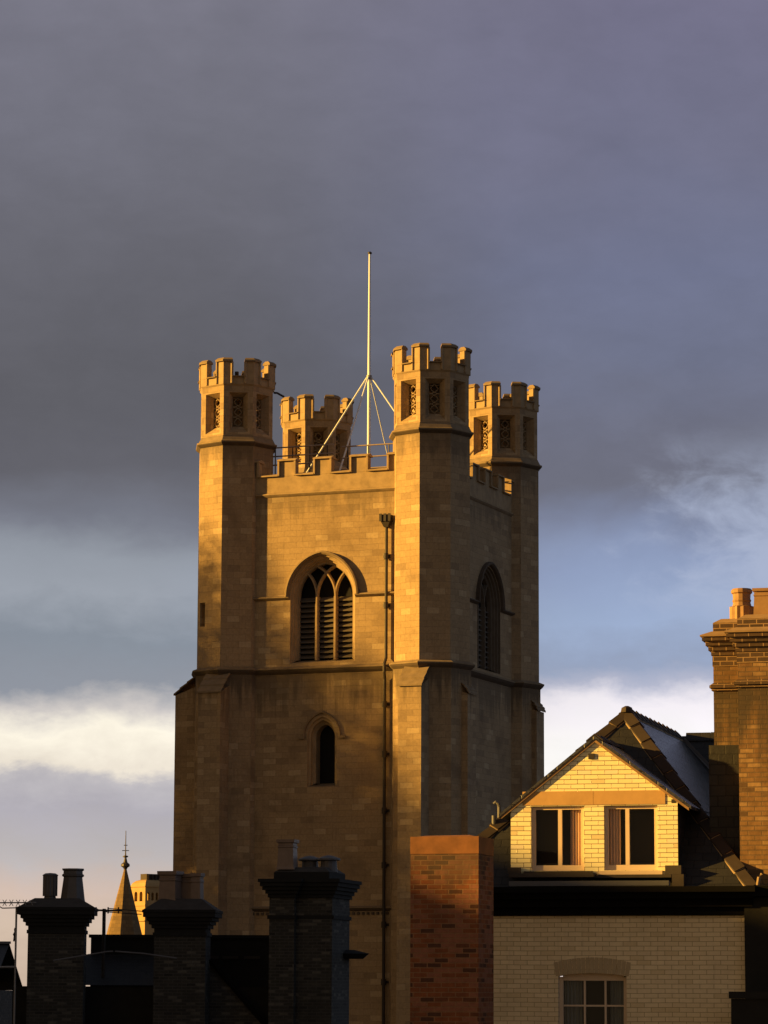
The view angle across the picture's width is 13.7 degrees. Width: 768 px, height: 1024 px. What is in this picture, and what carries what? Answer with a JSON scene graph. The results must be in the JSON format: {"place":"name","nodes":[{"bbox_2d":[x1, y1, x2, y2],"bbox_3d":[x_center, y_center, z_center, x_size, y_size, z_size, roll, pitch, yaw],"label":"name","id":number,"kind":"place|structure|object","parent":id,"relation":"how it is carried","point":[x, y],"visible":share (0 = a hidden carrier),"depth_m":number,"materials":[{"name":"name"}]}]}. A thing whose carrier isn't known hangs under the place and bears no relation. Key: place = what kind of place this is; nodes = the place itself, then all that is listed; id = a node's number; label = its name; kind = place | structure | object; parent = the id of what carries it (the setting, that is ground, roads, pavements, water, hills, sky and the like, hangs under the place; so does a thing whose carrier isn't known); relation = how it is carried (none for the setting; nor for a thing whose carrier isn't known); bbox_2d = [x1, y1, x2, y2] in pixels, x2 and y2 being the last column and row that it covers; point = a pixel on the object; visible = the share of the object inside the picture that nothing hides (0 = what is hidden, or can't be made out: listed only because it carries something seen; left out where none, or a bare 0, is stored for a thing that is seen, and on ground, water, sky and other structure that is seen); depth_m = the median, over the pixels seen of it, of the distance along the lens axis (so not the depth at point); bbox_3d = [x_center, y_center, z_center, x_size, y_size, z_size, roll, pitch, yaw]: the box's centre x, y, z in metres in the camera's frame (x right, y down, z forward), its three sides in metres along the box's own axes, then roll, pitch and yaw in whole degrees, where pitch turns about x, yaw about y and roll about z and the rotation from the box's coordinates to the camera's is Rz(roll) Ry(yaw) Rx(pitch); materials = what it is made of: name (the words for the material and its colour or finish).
{"place":"outdoors","nodes":[
{"label":"outdoors","id":0,"kind":"place"},
{"bbox_2d":[0,928,21,1023],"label":"slate roof house","id":1,"kind":"structure","parent":0,"point":[6,976],"depth_m":93.91,"materials":[{"name":"brick"}]},
{"bbox_2d":[107,835,141,934],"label":"spire","id":2,"kind":"structure","parent":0,"point":[123,924],"depth_m":297.03,"materials":[{"name":"stone"}]},
{"bbox_2d":[131,874,159,934],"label":"stone tower","id":3,"kind":"structure","parent":0,"point":[145,890],"depth_m":348.38,"materials":[{"name":"stone"}]},
{"bbox_2d":[0,0,767,985],"label":"sky","id":4,"kind":"structure","parent":0,"point":[571,196],"materials":[{"name":"grey"}]},
{"bbox_2d":[729,992,767,1023],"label":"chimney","id":5,"kind":"object","parent":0,"point":[749,1007],"visible":1,"depth_m":49.64,"materials":[{"name":"black brick"}]},
{"label":"ground","id":6,"kind":"structure","parent":0,"visible":0},
{"bbox_2d":[17,868,97,1023],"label":"chimney stack","id":7,"kind":"object","parent":6,"relation":"on","point":[56,990],"visible":1,"depth_m":78.68,"materials":[{"name":"brick"}]},
{"bbox_2d":[0,900,35,1023],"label":"television aerial","id":8,"kind":"object","parent":7,"relation":"attached to","point":[15,955],"visible":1,"depth_m":78.56,"materials":[{"name":"metal"}]},
{"bbox_2d":[142,871,222,1023],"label":"chimney stack","id":9,"kind":"object","parent":6,"relation":"on","point":[182,915],"visible":1,"depth_m":78.73,"materials":[{"name":"brick"}]},
{"bbox_2d":[12,934,368,1023],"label":"terrace house","id":10,"kind":"structure","parent":6,"relation":"on","point":[239,980],"depth_m":79.70,"materials":[{"name":"stone"}]},
{"bbox_2d":[96,907,141,985],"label":"television aerial","id":11,"kind":"object","parent":10,"relation":"attached to","point":[107,910],"visible":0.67,"depth_m":80.20,"materials":[{"name":"metal"}]},
{"bbox_2d":[258,839,361,1023],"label":"chimney stack","id":12,"kind":"object","parent":6,"relation":"on","point":[308,917],"visible":1,"depth_m":78.75,"materials":[{"name":"brick"}]},
{"bbox_2d":[173,343,545,1023],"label":"church tower","id":13,"kind":"structure","parent":6,"relation":"on","point":[359,693],"depth_m":149.60,"materials":[{"name":"stone"}]},
{"bbox_2d":[273,444,332,473],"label":"guard rail","id":14,"kind":"object","parent":13,"relation":"on","point":[309,454],"visible":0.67,"depth_m":153.22,"materials":[{"name":"metal"}]},
{"bbox_2d":[298,711,345,786],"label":"lancet window","id":15,"kind":"structure","parent":13,"relation":"in","point":[322,734],"depth_m":149.39,"materials":[{"name":"stone"}]},
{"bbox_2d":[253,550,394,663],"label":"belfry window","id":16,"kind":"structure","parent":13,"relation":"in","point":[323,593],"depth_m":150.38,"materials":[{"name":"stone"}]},
{"bbox_2d":[307,251,393,471],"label":"flagpole","id":17,"kind":"object","parent":13,"relation":"on","point":[368,379],"visible":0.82,"depth_m":157.16,"materials":[{"name":"white metal"}]},
{"bbox_2d":[341,443,392,469],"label":"guard rail","id":18,"kind":"object","parent":13,"relation":"on","point":[368,445],"visible":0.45,"depth_m":152.04,"materials":[{"name":"metal"}]},
{"bbox_2d":[470,562,514,673],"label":"belfry window","id":19,"kind":"structure","parent":13,"relation":"in","point":[488,601],"depth_m":154.58,"materials":[{"name":"stone"}]},
{"bbox_2d":[410,835,493,1023],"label":"chimney stack","id":20,"kind":"object","parent":6,"relation":"on","point":[451,938],"visible":1,"depth_m":49.47,"materials":[{"name":"red brick"}]},
{"bbox_2d":[477,706,755,1023],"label":"brick house","id":21,"kind":"structure","parent":6,"relation":"on","point":[622,877],"depth_m":51.81,"materials":[{"name":"beige brick"}]},
{"bbox_2d":[532,806,583,870],"bbox_3d":[2.874,5.345,52.338,0.876,1.040,0.180,-2,-9,14],"label":"casement window","id":22,"kind":"structure","parent":21,"relation":"in","point":[560,830],"depth_m":52.35,"materials":[{"name":"beige paint"}]},
{"bbox_2d":[559,973,626,1023],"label":"sash window","id":23,"kind":"structure","parent":21,"relation":"in","point":[584,998],"depth_m":51.75,"materials":[{"name":"beige paint"}]},
{"bbox_2d":[605,806,657,869],"bbox_3d":[4.046,5.304,52.039,0.876,1.040,0.180,-2,-9,14],"label":"casement window","id":24,"kind":"structure","parent":21,"relation":"in","point":[631,832],"depth_m":52.06,"materials":[{"name":"beige paint"}]},
{"bbox_2d":[700,588,767,884],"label":"chimney stack","id":25,"kind":"object","parent":6,"relation":"on","point":[736,643],"visible":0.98,"depth_m":52.02,"materials":[{"name":"brown brick"}]},
{"bbox_2d":[744,873,767,991],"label":"dark house","id":26,"kind":"structure","parent":6,"relation":"on","point":[756,942],"depth_m":50.86,"materials":[{"name":"brown brick"}]}
]}

